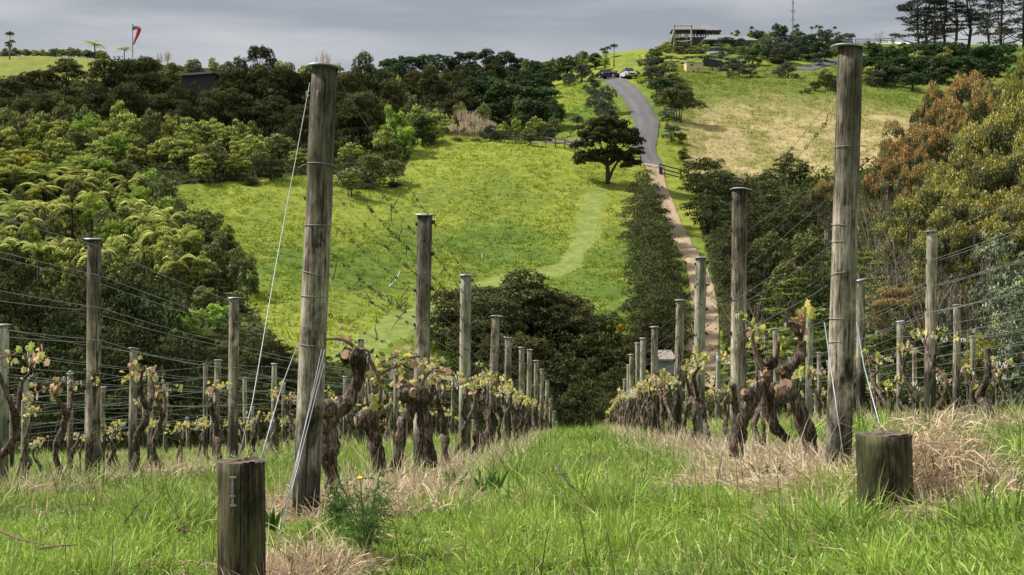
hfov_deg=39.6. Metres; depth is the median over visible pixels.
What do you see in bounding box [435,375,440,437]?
trellis post
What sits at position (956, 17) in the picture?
pine tree
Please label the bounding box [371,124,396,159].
broadleaf shrub
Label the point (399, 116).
light green shrub
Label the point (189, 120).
broadleaf shrub
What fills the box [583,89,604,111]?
grey leaved shrub
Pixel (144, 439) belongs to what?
trellis post
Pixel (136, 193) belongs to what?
light green shrub
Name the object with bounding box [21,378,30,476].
trellis post
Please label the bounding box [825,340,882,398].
feathery conifer
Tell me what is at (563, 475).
fallen twig
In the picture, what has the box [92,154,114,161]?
olive shrub
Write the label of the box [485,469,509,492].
dock plant
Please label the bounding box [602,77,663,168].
road
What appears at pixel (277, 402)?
stay wire
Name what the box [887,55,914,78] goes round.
broadleaf tree
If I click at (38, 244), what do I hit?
broadleaf shrub
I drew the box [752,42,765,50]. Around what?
olive shrub
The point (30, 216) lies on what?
broadleaf shrub
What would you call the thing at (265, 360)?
manuka tree
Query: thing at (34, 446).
grapevine
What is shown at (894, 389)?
grapevine
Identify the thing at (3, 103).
manuka tree
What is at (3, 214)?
tree fern
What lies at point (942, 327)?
trellis wire
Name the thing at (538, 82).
broadleaf tree
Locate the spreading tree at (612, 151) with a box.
[569,114,646,183]
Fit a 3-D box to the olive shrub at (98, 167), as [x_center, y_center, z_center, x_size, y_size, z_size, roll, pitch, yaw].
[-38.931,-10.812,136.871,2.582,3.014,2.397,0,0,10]
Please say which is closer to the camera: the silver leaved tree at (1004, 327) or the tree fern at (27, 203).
the silver leaved tree at (1004, 327)
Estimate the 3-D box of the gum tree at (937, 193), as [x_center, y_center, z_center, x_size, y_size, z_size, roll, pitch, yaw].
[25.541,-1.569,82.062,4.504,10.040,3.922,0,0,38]
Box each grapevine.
[0,341,49,461]
[15,397,41,481]
[22,370,99,482]
[29,435,48,477]
[64,432,78,442]
[65,438,81,473]
[73,432,85,471]
[100,431,127,466]
[101,419,125,470]
[106,427,116,458]
[114,355,163,474]
[133,379,182,471]
[144,418,156,467]
[164,421,189,462]
[169,424,186,458]
[184,420,193,449]
[188,420,212,458]
[192,415,206,457]
[205,379,231,462]
[220,419,227,451]
[238,411,247,453]
[245,415,261,454]
[249,411,262,455]
[255,410,263,446]
[265,411,278,451]
[267,380,284,455]
[279,417,295,448]
[284,389,296,437]
[321,324,386,492]
[324,385,334,398]
[338,418,341,440]
[345,407,354,444]
[354,354,406,474]
[379,419,385,439]
[384,397,393,444]
[387,344,456,472]
[416,356,443,472]
[430,368,463,464]
[441,376,482,459]
[447,409,451,436]
[454,415,458,432]
[460,374,488,454]
[471,404,485,453]
[476,361,493,453]
[477,370,497,447]
[489,385,503,444]
[499,374,513,444]
[501,393,509,439]
[502,381,516,436]
[511,391,517,441]
[512,390,525,440]
[512,396,520,437]
[514,400,522,435]
[518,396,530,436]
[525,395,528,435]
[525,400,531,432]
[531,399,536,431]
[531,402,536,431]
[610,399,616,423]
[613,399,619,426]
[615,394,619,424]
[617,387,623,422]
[619,392,625,425]
[620,389,631,428]
[621,393,628,420]
[626,388,633,425]
[630,386,640,424]
[630,393,636,428]
[631,389,643,432]
[635,378,644,429]
[636,381,648,426]
[641,378,659,435]
[641,382,652,433]
[646,370,661,435]
[654,379,667,435]
[659,368,677,437]
[663,376,681,434]
[681,356,697,442]
[681,364,692,438]
[690,344,710,444]
[705,391,709,421]
[706,388,713,419]
[711,384,724,419]
[716,347,730,440]
[722,383,729,420]
[728,382,747,449]
[729,317,770,458]
[735,310,767,454]
[745,331,790,442]
[746,377,754,419]
[769,299,817,460]
[785,365,803,420]
[797,369,804,391]
[805,362,825,421]
[820,387,825,417]
[853,355,865,416]
[860,348,893,418]
[866,385,883,405]
[867,380,879,414]
[883,380,892,413]
[891,387,895,410]
[894,374,915,414]
[896,338,924,420]
[910,325,965,418]
[936,370,951,400]
[960,359,974,416]
[969,379,978,407]
[975,348,994,420]
[983,357,1015,409]
[992,363,1006,408]
[1015,277,1023,287]
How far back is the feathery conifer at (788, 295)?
85.63 m
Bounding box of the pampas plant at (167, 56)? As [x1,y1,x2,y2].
[156,52,172,73]
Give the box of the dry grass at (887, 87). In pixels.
[672,63,921,182]
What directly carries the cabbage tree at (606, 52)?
on the ground at (590, 213)
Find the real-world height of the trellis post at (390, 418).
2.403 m
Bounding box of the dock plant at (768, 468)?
[764,462,786,479]
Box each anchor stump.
[217,456,265,574]
[855,430,913,518]
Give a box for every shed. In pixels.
[178,71,220,97]
[658,350,674,373]
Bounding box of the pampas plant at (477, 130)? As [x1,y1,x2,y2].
[466,124,484,140]
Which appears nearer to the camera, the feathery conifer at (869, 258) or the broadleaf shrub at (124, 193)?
the feathery conifer at (869, 258)
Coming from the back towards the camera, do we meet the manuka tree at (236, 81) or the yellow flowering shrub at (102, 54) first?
the yellow flowering shrub at (102, 54)
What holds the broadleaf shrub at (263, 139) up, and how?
on the ground at (590, 213)
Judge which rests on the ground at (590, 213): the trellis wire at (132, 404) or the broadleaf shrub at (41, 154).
the broadleaf shrub at (41, 154)
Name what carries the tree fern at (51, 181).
on the ground at (590, 213)
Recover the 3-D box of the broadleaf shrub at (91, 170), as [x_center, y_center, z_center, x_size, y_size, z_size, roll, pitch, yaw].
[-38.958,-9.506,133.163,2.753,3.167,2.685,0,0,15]
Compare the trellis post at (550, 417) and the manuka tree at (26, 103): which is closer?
the trellis post at (550, 417)
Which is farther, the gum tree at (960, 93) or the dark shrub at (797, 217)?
the gum tree at (960, 93)
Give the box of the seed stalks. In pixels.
[0,400,1023,574]
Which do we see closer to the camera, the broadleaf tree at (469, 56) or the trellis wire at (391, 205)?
the trellis wire at (391, 205)
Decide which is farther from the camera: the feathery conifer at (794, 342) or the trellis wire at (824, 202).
the feathery conifer at (794, 342)
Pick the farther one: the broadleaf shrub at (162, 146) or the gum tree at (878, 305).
the broadleaf shrub at (162, 146)
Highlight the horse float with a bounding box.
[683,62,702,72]
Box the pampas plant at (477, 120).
[468,116,490,137]
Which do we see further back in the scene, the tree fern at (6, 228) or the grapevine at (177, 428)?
the tree fern at (6, 228)
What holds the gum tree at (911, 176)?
on the ground at (590, 213)
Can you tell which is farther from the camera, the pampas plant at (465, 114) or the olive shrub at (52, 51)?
the olive shrub at (52, 51)
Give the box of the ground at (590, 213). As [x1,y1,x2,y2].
[0,43,1023,574]
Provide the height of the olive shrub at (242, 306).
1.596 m
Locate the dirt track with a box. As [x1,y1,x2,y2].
[644,163,718,389]
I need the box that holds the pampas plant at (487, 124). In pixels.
[478,120,496,138]
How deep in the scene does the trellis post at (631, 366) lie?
38.44 m
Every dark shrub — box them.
[0,246,33,320]
[0,261,74,362]
[0,315,60,405]
[1,313,15,348]
[11,356,85,453]
[14,309,106,409]
[43,255,158,352]
[78,318,183,432]
[101,273,200,370]
[105,363,209,452]
[145,335,209,421]
[166,84,194,119]
[179,82,204,122]
[182,352,242,438]
[192,87,220,124]
[204,80,230,125]
[209,374,280,446]
[218,224,242,252]
[221,327,266,355]
[251,158,288,180]
[254,334,297,373]
[277,361,338,397]
[324,376,356,425]
[334,140,341,156]
[342,390,392,439]
[379,381,412,440]
[412,384,458,434]
[414,309,459,350]
[437,68,464,98]
[439,357,502,403]
[440,324,515,363]
[448,61,478,88]
[471,394,518,432]
[479,278,537,334]
[484,376,556,428]
[502,304,576,363]
[525,290,590,348]
[531,394,568,429]
[532,353,601,413]
[541,328,615,370]
[552,372,607,429]
[566,333,623,379]
[574,310,609,342]
[585,392,614,427]
[597,362,661,394]
[599,327,640,363]
[607,387,635,423]
[633,381,672,419]
[665,388,690,419]
[676,175,713,198]
[677,147,690,161]
[678,157,725,188]
[678,188,731,232]
[693,167,739,195]
[710,223,731,258]
[714,211,775,248]
[714,241,779,289]
[715,265,767,309]
[720,177,758,198]
[720,371,761,412]
[723,292,772,337]
[747,191,776,232]
[747,324,788,368]
[753,169,778,192]
[755,201,807,243]
[768,152,812,185]
[779,378,826,415]
[782,197,829,232]
[790,265,830,326]
[798,341,828,376]
[808,82,821,90]
[813,377,880,413]
[816,68,836,90]
[828,80,836,91]
[866,364,939,413]
[868,329,924,374]
[917,358,978,414]
[961,377,1022,408]
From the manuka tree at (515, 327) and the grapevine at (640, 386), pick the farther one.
the manuka tree at (515, 327)
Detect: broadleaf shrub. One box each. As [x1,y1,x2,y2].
[0,126,22,155]
[0,147,20,165]
[0,162,11,191]
[0,164,23,195]
[0,229,20,259]
[9,148,28,166]
[15,169,48,199]
[18,118,42,152]
[18,205,37,233]
[19,161,41,178]
[20,137,49,158]
[24,187,42,213]
[25,239,50,273]
[29,150,51,164]
[31,49,39,55]
[32,245,61,293]
[33,111,54,141]
[34,49,45,55]
[35,172,61,193]
[43,120,74,162]
[44,129,66,162]
[49,137,76,161]
[49,240,74,281]
[53,195,80,236]
[59,261,80,303]
[60,241,86,278]
[61,150,88,166]
[76,156,97,173]
[81,171,110,205]
[82,122,114,150]
[84,142,114,161]
[85,169,109,189]
[87,134,117,157]
[102,117,126,159]
[105,261,126,291]
[108,235,129,269]
[110,99,131,155]
[110,187,132,215]
[112,131,131,158]
[117,112,141,159]
[121,217,140,255]
[125,143,146,166]
[129,224,152,274]
[144,143,169,168]
[152,242,172,288]
[153,114,179,141]
[153,234,183,286]
[155,137,173,168]
[160,197,176,235]
[168,134,200,171]
[173,123,201,160]
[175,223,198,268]
[179,117,201,141]
[184,208,207,237]
[186,153,216,182]
[187,251,216,290]
[193,144,205,168]
[198,117,220,145]
[200,122,231,152]
[208,57,218,71]
[216,150,232,176]
[218,118,245,153]
[222,154,253,180]
[223,131,243,153]
[228,138,249,159]
[228,322,249,338]
[239,121,263,139]
[239,134,269,169]
[242,134,268,154]
[276,60,286,90]
[287,148,307,172]
[298,65,309,98]
[337,142,364,165]
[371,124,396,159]
[404,104,426,144]
[420,122,442,143]
[426,109,448,134]
[437,119,457,134]
[495,121,510,134]
[525,116,547,138]
[660,43,669,47]
[725,47,734,53]
[752,53,765,63]
[862,66,877,84]
[910,50,927,66]
[935,46,953,66]
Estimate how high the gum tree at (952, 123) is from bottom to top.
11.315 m
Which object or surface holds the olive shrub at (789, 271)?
on the ground at (590, 213)
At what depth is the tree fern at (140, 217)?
111.23 m
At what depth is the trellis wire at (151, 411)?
29.33 m
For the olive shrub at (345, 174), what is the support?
on the ground at (590, 213)
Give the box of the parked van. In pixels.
[707,47,728,54]
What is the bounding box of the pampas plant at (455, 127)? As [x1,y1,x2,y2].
[448,124,469,140]
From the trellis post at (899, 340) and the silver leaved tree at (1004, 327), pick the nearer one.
the trellis post at (899, 340)
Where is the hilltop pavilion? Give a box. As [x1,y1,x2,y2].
[669,22,721,45]
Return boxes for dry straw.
[0,401,1023,525]
[10,394,1005,479]
[169,392,1023,574]
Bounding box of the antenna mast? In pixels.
[791,0,794,36]
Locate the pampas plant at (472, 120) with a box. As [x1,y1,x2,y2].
[461,114,482,136]
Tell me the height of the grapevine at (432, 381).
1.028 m
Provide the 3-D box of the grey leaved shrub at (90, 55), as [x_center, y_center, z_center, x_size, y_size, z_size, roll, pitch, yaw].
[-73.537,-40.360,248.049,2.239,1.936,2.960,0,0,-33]
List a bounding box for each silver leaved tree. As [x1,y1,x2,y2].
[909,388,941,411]
[960,266,1003,407]
[967,227,1023,394]
[984,310,1023,408]
[991,271,1023,408]
[1009,265,1023,387]
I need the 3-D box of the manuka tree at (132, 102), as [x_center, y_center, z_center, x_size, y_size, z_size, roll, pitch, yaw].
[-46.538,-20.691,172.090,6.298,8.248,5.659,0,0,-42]
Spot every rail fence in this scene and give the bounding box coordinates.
[440,131,525,142]
[545,136,588,152]
[656,55,742,60]
[659,164,681,179]
[698,68,770,74]
[702,58,722,70]
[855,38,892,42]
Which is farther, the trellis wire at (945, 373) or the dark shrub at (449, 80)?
the dark shrub at (449, 80)
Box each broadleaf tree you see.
[377,58,405,72]
[378,62,408,83]
[396,55,422,79]
[412,115,436,145]
[414,53,437,70]
[432,54,459,76]
[446,51,479,73]
[452,76,509,124]
[466,48,502,74]
[476,68,496,99]
[482,81,531,128]
[494,50,520,76]
[505,66,531,93]
[508,57,523,74]
[512,98,546,128]
[515,70,546,87]
[518,86,561,112]
[526,78,555,100]
[527,60,544,80]
[527,99,557,123]
[537,67,561,85]
[543,99,566,122]
[549,65,575,85]
[555,55,578,69]
[587,52,603,69]
[646,79,659,94]
[648,57,666,72]
[648,78,676,99]
[701,40,715,46]
[744,49,762,63]
[749,30,760,39]
[754,30,765,37]
[760,43,779,56]
[771,23,788,37]
[797,32,819,47]
[805,40,832,59]
[814,31,830,41]
[862,56,883,75]
[863,41,883,59]
[867,43,889,61]
[873,60,896,85]
[882,42,908,61]
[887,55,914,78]
[898,56,926,80]
[900,71,925,91]
[907,42,932,58]
[913,55,938,77]
[917,44,942,69]
[920,70,944,86]
[929,54,953,82]
[932,41,960,56]
[944,42,966,68]
[945,55,974,83]
[959,44,982,59]
[963,57,986,78]
[968,44,995,70]
[974,58,1005,80]
[982,45,1007,71]
[993,43,1020,72]
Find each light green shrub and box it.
[0,201,35,234]
[23,222,41,268]
[27,162,60,192]
[56,177,83,199]
[70,112,94,154]
[71,155,95,170]
[75,191,107,235]
[88,160,108,171]
[91,114,112,136]
[93,179,116,199]
[96,157,123,183]
[97,218,126,261]
[99,132,128,161]
[119,114,149,143]
[126,184,152,225]
[128,168,163,189]
[150,195,186,233]
[173,308,208,338]
[179,228,207,273]
[190,207,207,227]
[206,303,228,332]
[378,103,411,149]
[392,74,401,108]
[394,126,414,155]
[511,118,523,138]
[600,56,609,68]
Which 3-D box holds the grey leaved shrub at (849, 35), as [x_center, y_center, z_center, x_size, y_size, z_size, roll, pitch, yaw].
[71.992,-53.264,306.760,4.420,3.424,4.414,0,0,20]
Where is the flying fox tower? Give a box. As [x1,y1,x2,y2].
[670,24,692,46]
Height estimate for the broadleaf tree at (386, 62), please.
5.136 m
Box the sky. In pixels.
[0,0,1021,72]
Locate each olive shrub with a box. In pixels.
[0,105,24,153]
[0,211,28,238]
[9,231,34,273]
[10,185,27,207]
[16,108,39,139]
[21,49,30,55]
[28,110,45,150]
[43,212,62,254]
[45,49,56,56]
[49,98,78,157]
[56,49,64,56]
[58,125,91,160]
[60,176,85,212]
[66,47,75,56]
[69,48,83,57]
[71,103,97,130]
[74,230,90,264]
[79,131,98,152]
[79,170,92,204]
[83,49,92,57]
[91,205,119,255]
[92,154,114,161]
[93,159,113,177]
[104,169,127,191]
[108,158,139,191]
[116,205,140,244]
[124,137,151,165]
[136,176,157,209]
[137,108,161,149]
[139,115,164,147]
[139,220,165,263]
[148,175,176,211]
[159,244,192,294]
[161,62,186,77]
[162,134,190,168]
[166,115,184,137]
[169,207,190,238]
[171,195,187,227]
[173,214,205,251]
[184,58,202,72]
[185,121,210,153]
[191,285,219,312]
[195,265,223,291]
[196,209,223,250]
[197,140,230,179]
[202,239,229,290]
[210,228,228,258]
[216,62,234,76]
[221,250,239,291]
[225,290,246,309]
[227,245,245,293]
[236,255,259,298]
[246,150,272,176]
[268,132,294,158]
[280,62,295,90]
[333,158,337,174]
[334,166,362,196]
[352,153,389,188]
[383,158,404,181]
[402,90,421,127]
[421,65,438,75]
[452,103,468,133]
[474,103,490,133]
[520,58,536,76]
[521,128,535,145]
[542,57,556,69]
[547,116,562,136]
[573,50,590,70]
[598,309,624,339]
[651,49,662,55]
[660,59,677,75]
[661,72,686,100]
[663,47,672,52]
[672,46,684,53]
[677,132,687,143]
[682,48,693,53]
[693,48,706,53]
[713,42,722,46]
[732,47,740,53]
[736,46,752,52]
[736,48,746,55]
[749,231,789,289]
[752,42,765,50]
[757,35,773,44]
[757,177,784,209]
[769,257,808,317]
[790,30,803,35]
[790,229,823,276]
[829,49,837,55]
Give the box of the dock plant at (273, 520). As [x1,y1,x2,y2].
[265,505,286,533]
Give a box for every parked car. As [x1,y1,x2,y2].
[596,69,619,78]
[620,68,636,77]
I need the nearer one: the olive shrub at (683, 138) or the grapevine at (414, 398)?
the grapevine at (414, 398)
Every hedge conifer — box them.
[611,168,666,220]
[614,190,668,240]
[616,250,685,314]
[617,208,675,264]
[619,269,691,338]
[620,289,693,365]
[620,313,672,369]
[622,228,682,287]
[623,177,675,228]
[623,218,690,274]
[623,258,694,331]
[627,236,692,301]
[627,283,693,349]
[628,198,677,244]
[637,304,689,356]
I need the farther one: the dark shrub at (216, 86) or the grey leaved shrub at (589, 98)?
the grey leaved shrub at (589, 98)
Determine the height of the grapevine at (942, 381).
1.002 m
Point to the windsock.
(135, 27)
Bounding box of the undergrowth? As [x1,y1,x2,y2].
[0,56,1021,455]
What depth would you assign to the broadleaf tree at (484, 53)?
284.26 m
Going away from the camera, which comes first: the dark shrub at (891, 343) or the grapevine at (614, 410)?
the grapevine at (614, 410)
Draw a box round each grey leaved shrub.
[4,50,17,55]
[11,48,20,55]
[85,51,96,58]
[190,65,206,72]
[478,124,500,141]
[539,127,555,140]
[562,72,575,85]
[569,115,586,134]
[572,63,592,82]
[573,64,587,82]
[582,73,600,93]
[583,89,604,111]
[590,85,617,108]
[593,99,616,130]
[630,344,650,366]
[635,53,655,71]
[637,66,661,84]
[654,66,667,77]
[656,108,679,124]
[661,125,681,142]
[674,43,692,49]
[712,48,728,54]
[716,37,737,46]
[716,60,740,77]
[730,62,747,76]
[733,38,744,47]
[742,40,755,45]
[742,64,758,76]
[764,37,783,56]
[766,42,801,63]
[771,65,785,77]
[776,35,805,51]
[776,61,799,77]
[784,39,811,59]
[810,52,828,64]
[817,28,844,42]
[817,47,832,58]
[827,36,846,47]
[840,33,855,43]
[863,70,886,86]
[885,66,905,85]
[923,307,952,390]
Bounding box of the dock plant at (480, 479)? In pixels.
[472,467,497,491]
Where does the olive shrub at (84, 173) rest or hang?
on the ground at (590, 213)
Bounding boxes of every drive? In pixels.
[531,136,634,142]
[795,59,836,69]
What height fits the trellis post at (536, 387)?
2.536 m
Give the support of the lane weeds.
on the ground at (590, 213)
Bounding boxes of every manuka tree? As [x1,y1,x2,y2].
[0,75,36,105]
[0,98,10,110]
[6,92,49,123]
[13,68,61,97]
[33,92,81,127]
[45,57,87,94]
[73,81,110,126]
[83,58,125,109]
[101,82,150,119]
[113,55,161,103]
[142,92,182,134]
[149,74,181,108]
[164,100,208,125]
[196,85,243,125]
[215,55,255,106]
[224,93,269,131]
[239,335,284,401]
[240,63,288,134]
[246,44,277,83]
[250,94,290,148]
[262,63,310,127]
[278,103,309,152]
[281,114,308,152]
[283,68,311,105]
[306,91,349,146]
[335,103,374,146]
[337,70,366,137]
[339,91,387,148]
[345,51,389,138]
[371,109,402,129]
[375,77,406,113]
[380,72,402,82]
[384,77,425,126]
[403,70,434,104]
[417,64,450,113]
[430,283,511,355]
[435,99,461,135]
[442,293,528,364]
[451,89,481,129]
[475,60,505,79]
[475,331,563,382]
[482,267,572,337]
[532,293,604,359]
[653,83,707,122]
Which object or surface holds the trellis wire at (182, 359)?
attached to the trellis post at (4, 417)
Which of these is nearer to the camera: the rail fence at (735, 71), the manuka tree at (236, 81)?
the manuka tree at (236, 81)
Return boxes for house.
[701,35,758,46]
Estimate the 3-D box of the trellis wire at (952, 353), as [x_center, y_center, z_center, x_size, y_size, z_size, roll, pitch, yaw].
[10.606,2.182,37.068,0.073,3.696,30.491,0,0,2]
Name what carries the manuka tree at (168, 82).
on the ground at (590, 213)
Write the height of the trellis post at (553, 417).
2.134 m
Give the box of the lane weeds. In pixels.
[0,423,1023,574]
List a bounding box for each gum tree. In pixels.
[807,177,833,248]
[860,163,896,260]
[867,282,925,360]
[868,155,904,228]
[873,216,924,318]
[874,136,929,257]
[875,119,939,195]
[886,183,955,321]
[890,196,925,316]
[893,159,935,199]
[907,206,979,356]
[909,80,964,161]
[911,174,988,332]
[912,125,953,186]
[914,143,997,324]
[917,94,963,172]
[926,189,1022,335]
[936,106,964,134]
[937,112,1012,266]
[944,69,987,117]
[953,84,996,143]
[953,89,1023,285]
[960,320,1017,406]
[963,76,1006,119]
[968,198,1023,320]
[969,144,1023,298]
[979,171,1023,307]
[990,90,1023,257]
[1000,48,1023,227]
[1012,126,1023,156]
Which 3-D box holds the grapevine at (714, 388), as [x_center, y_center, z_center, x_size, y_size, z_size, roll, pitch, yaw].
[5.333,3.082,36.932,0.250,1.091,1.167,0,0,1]
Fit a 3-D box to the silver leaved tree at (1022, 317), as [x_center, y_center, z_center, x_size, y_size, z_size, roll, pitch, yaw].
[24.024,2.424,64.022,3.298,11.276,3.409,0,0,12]
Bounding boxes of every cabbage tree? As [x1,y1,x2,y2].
[4,40,15,58]
[5,30,13,55]
[600,45,611,66]
[610,43,617,66]
[814,25,823,37]
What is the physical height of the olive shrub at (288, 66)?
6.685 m
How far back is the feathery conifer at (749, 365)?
75.88 m
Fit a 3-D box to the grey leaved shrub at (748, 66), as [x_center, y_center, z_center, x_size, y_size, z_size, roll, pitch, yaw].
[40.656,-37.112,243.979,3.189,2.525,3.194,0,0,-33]
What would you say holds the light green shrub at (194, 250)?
on the ground at (590, 213)
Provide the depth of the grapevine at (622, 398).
34.83 m
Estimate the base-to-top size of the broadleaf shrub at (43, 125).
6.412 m
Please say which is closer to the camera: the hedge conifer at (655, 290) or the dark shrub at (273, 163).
the hedge conifer at (655, 290)
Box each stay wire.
[237,83,309,459]
[261,344,297,457]
[277,364,323,546]
[281,349,324,520]
[283,349,321,524]
[824,322,843,454]
[856,321,879,424]
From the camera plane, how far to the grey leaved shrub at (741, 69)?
243.82 m
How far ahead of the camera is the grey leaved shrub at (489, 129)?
169.85 m
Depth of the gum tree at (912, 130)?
127.67 m
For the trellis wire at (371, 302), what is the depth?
9.25 m
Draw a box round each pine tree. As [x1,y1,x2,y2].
[889,0,949,47]
[904,0,957,43]
[915,0,957,48]
[922,0,975,43]
[936,0,990,48]
[939,0,981,42]
[972,0,1023,44]
[975,0,1009,44]
[993,0,1023,56]
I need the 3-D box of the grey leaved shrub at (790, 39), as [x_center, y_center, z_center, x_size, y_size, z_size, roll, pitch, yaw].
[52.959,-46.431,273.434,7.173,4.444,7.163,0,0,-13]
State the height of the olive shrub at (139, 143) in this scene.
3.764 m
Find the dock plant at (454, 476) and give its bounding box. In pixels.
[444,471,468,487]
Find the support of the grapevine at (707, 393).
on the ground at (590, 213)
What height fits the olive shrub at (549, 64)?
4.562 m
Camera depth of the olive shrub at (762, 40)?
283.38 m
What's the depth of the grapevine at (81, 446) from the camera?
25.70 m
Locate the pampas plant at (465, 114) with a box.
[451,109,477,136]
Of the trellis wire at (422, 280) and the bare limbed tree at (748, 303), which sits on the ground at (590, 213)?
the bare limbed tree at (748, 303)
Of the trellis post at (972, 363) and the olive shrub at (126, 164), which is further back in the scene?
the olive shrub at (126, 164)
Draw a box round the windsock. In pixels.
[132,24,140,58]
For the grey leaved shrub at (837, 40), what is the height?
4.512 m
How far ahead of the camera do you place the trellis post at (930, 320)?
15.26 m
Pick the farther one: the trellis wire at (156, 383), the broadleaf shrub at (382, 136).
the broadleaf shrub at (382, 136)
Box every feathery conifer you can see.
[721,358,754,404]
[748,329,816,376]
[750,277,826,360]
[770,307,829,379]
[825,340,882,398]
[855,251,898,331]
[855,285,898,340]
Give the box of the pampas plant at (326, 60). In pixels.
[315,50,336,62]
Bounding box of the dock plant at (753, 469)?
[749,462,767,477]
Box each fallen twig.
[0,529,43,544]
[38,544,74,549]
[124,490,152,522]
[176,523,195,537]
[555,464,578,492]
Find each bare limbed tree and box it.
[709,285,769,360]
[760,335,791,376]
[857,246,912,346]
[858,171,912,286]
[868,207,957,343]
[888,268,977,365]
[934,202,1023,350]
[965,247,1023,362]
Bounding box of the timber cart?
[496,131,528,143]
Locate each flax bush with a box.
[243,178,261,184]
[357,182,377,189]
[384,181,404,187]
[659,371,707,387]
[768,59,785,63]
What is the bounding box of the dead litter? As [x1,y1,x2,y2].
[0,416,1023,574]
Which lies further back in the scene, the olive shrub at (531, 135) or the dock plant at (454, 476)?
the olive shrub at (531, 135)
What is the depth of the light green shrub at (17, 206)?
115.73 m
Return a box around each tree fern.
[0,158,14,166]
[0,169,37,199]
[0,188,11,204]
[0,199,25,208]
[0,205,36,219]
[0,212,31,230]
[0,225,19,244]
[0,237,22,257]
[0,240,17,258]
[14,241,65,296]
[15,213,43,233]
[19,181,68,216]
[20,200,53,214]
[21,168,64,200]
[29,200,63,238]
[35,178,60,204]
[37,168,80,175]
[42,236,76,282]
[47,173,82,193]
[47,202,94,241]
[55,174,108,213]
[56,163,75,173]
[57,165,89,175]
[72,247,118,266]
[74,190,110,229]
[79,191,106,237]
[80,40,106,58]
[101,234,135,260]
[103,174,149,203]
[114,46,134,56]
[118,197,151,219]
[123,212,169,253]
[124,203,152,224]
[124,242,158,277]
[127,221,174,275]
[145,206,174,224]
[151,211,187,247]
[154,254,196,296]
[161,235,197,278]
[166,227,201,272]
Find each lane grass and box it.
[0,398,1023,521]
[0,449,1023,574]
[12,395,1023,482]
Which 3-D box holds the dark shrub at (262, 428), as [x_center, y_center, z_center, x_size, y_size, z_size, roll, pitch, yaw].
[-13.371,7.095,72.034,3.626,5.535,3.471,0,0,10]
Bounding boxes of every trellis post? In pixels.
[0,323,11,482]
[9,394,14,468]
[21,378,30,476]
[66,373,73,472]
[83,238,104,476]
[84,391,85,453]
[100,386,105,465]
[128,347,139,465]
[142,395,145,450]
[147,368,153,464]
[163,384,169,455]
[185,417,188,446]
[202,363,207,453]
[210,392,213,447]
[212,359,222,456]
[227,297,241,458]
[243,378,247,447]
[251,406,253,432]
[270,363,277,451]
[281,382,285,443]
[291,62,344,518]
[343,376,347,440]
[357,338,364,445]
[389,392,391,438]
[392,353,398,436]
[413,213,436,470]
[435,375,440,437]
[450,378,454,433]
[459,274,473,455]
[488,315,501,447]
[504,337,512,438]
[518,347,525,431]
[526,349,532,434]
[533,360,538,429]
[539,369,544,429]
[544,380,548,428]
[549,399,551,429]
[552,411,555,428]
[623,379,626,412]
[626,364,628,417]
[628,354,634,423]
[635,342,639,425]
[640,338,646,421]
[650,326,658,432]
[673,299,686,435]
[685,378,688,419]
[693,257,708,437]
[715,350,720,421]
[729,187,752,450]
[771,328,778,417]
[805,316,812,416]
[814,389,816,413]
[816,352,822,414]
[825,43,867,469]
[853,338,855,412]
[856,278,866,417]
[876,357,879,406]
[895,320,904,414]
[912,348,917,406]
[923,230,938,419]
[952,304,961,417]
[969,336,975,413]
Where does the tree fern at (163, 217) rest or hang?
on the ground at (590, 213)
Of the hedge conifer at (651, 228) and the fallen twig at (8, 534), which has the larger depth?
the hedge conifer at (651, 228)
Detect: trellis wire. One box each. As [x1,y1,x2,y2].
[0,257,441,383]
[0,291,471,427]
[0,349,400,414]
[0,364,458,416]
[1,218,454,378]
[1,329,458,408]
[1,336,457,413]
[2,252,471,420]
[3,301,458,407]
[5,329,387,392]
[9,392,279,413]
[10,354,373,394]
[10,374,392,408]
[11,377,392,415]
[13,400,381,413]
[14,390,280,439]
[14,398,386,413]
[14,415,281,445]
[21,415,392,429]
[29,403,295,428]
[30,379,287,396]
[33,367,296,389]
[297,249,539,396]
[304,196,524,375]
[306,137,525,363]
[328,311,553,425]
[331,253,554,425]
[334,127,557,426]
[338,198,554,419]
[339,81,556,416]
[619,172,830,407]
[619,231,826,411]
[622,112,831,388]
[633,157,875,376]
[633,242,831,385]
[646,94,835,342]
[646,145,834,352]
[652,285,827,385]
[668,199,1019,415]
[672,227,1022,409]
[682,290,1021,397]
[682,290,1021,404]
[683,258,1023,387]
[683,318,1023,402]
[684,261,1021,393]
[707,231,1023,366]
[779,292,1023,363]
[799,344,1022,384]
[803,363,1022,394]
[805,309,1022,365]
[815,329,1019,373]
[815,352,1022,402]
[868,341,1023,368]
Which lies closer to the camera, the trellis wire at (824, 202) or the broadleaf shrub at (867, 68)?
the trellis wire at (824, 202)
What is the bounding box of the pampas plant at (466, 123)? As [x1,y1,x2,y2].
[459,119,475,134]
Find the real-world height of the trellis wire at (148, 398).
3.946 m
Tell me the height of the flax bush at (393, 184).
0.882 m
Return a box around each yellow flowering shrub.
[19,154,42,166]
[98,53,106,57]
[616,323,623,344]
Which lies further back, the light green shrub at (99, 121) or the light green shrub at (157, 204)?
the light green shrub at (99, 121)
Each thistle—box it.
[317,484,355,526]
[323,468,406,557]
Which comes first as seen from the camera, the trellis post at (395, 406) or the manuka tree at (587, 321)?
the trellis post at (395, 406)

